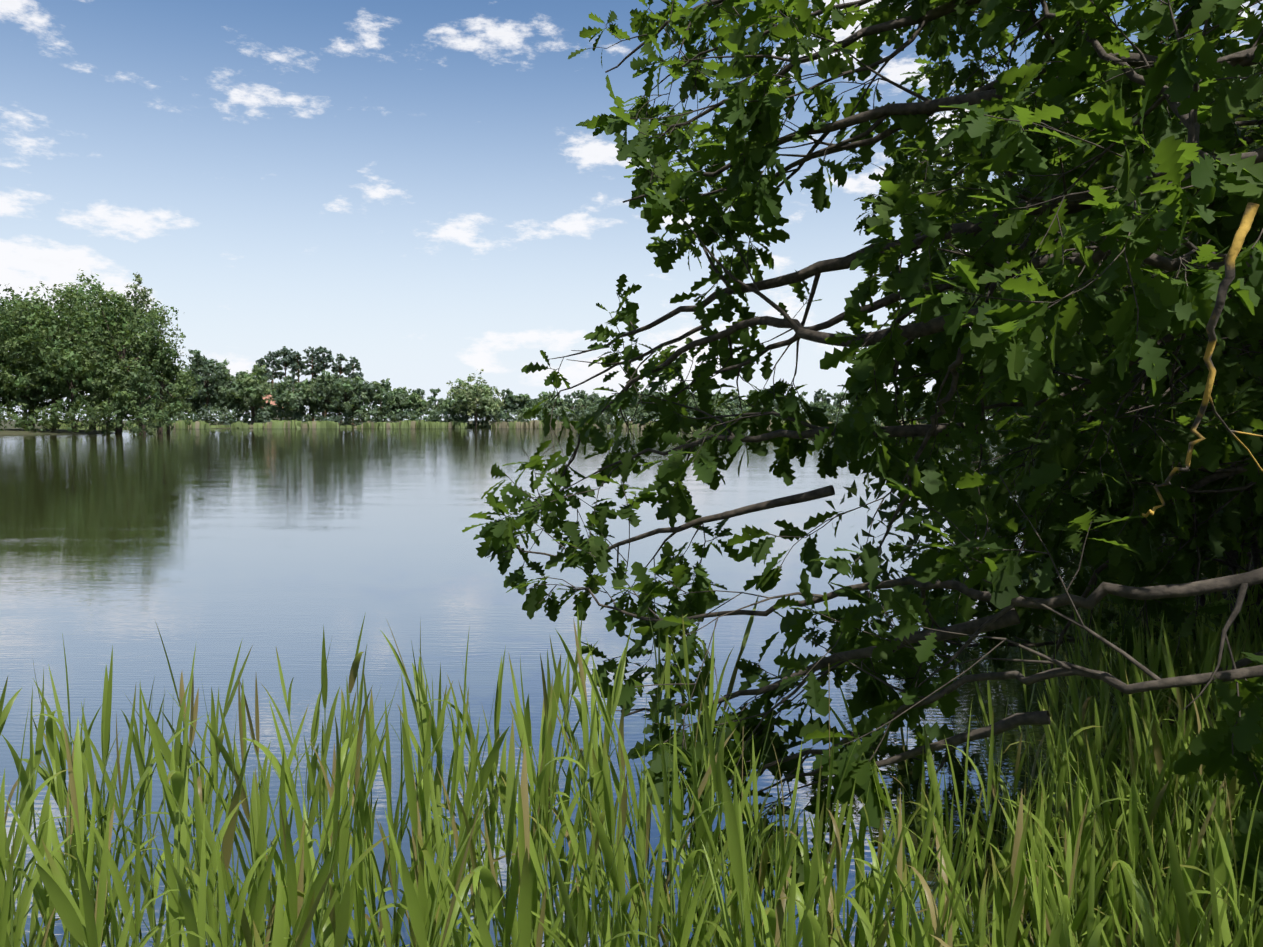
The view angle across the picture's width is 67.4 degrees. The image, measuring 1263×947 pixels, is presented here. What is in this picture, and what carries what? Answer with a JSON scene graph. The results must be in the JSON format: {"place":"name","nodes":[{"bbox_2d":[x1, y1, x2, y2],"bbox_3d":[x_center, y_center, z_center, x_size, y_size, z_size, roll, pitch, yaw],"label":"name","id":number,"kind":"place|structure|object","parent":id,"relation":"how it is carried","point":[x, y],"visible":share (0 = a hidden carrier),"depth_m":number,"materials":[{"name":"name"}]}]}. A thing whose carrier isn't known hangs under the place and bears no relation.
{"place":"outdoors","nodes":[
{"label":"outdoors","id":0,"kind":"place"},
{"bbox_2d":[249,395,290,423],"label":"house","id":1,"kind":"structure","parent":0,"point":[271,402],"depth_m":275.98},
{"bbox_2d":[0,420,1251,618],"bbox_3d":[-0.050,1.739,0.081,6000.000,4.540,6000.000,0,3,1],"label":"terrain","id":2,"kind":"structure","parent":0,"point":[12,430],"depth_m":141.68,"materials":[{"name":"green plant"}]},
{"bbox_2d":[261,352,354,424],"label":"pine trunks","id":3,"kind":"object","parent":2,"relation":"on","point":[340,371],"visible":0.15,"depth_m":291.47,"materials":[{"name":"brown wood"}]},
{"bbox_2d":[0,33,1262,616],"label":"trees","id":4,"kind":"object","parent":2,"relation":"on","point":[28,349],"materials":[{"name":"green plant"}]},
{"bbox_2d":[0,428,1255,946],"bbox_3d":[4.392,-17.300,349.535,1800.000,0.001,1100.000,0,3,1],"label":"lake water","id":5,"kind":"structure","parent":0,"point":[212,548],"depth_m":9.35,"materials":[{"name":"blue liquid"}]},
{"bbox_2d":[48,419,1008,429],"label":"shore reeds","id":6,"kind":"object","parent":5,"relation":"in","point":[182,424],"visible":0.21,"depth_m":258.06,"materials":[{"name":"green plant"}]},
{"bbox_2d":[0,552,1262,946],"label":"reeds","id":7,"kind":"object","parent":5,"relation":"on","point":[1054,878],"depth_m":2.19,"materials":[{"name":"green plant"}]},
{"bbox_2d":[462,0,1262,917],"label":"oak","id":8,"kind":"object","parent":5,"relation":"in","point":[1010,360],"depth_m":3.41,"materials":[{"name":"green plant"}]},
{"bbox_2d":[1142,202,1262,516],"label":"tree branch","id":9,"kind":"object","parent":8,"relation":"attached to","point":[1248,216],"visible":1,"depth_m":1.90,"materials":[{"name":"yellow plant"}]},
{"bbox_2d":[940,10,1262,660],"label":"bank shrub","id":10,"kind":"object","parent":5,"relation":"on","point":[1256,136],"depth_m":5.49,"materials":[{"name":"green plant"}]},
{"bbox_2d":[0,0,1262,420],"label":"sky","id":11,"kind":"structure","parent":0,"point":[413,191],"materials":[{"name":"blue"}]}
]}

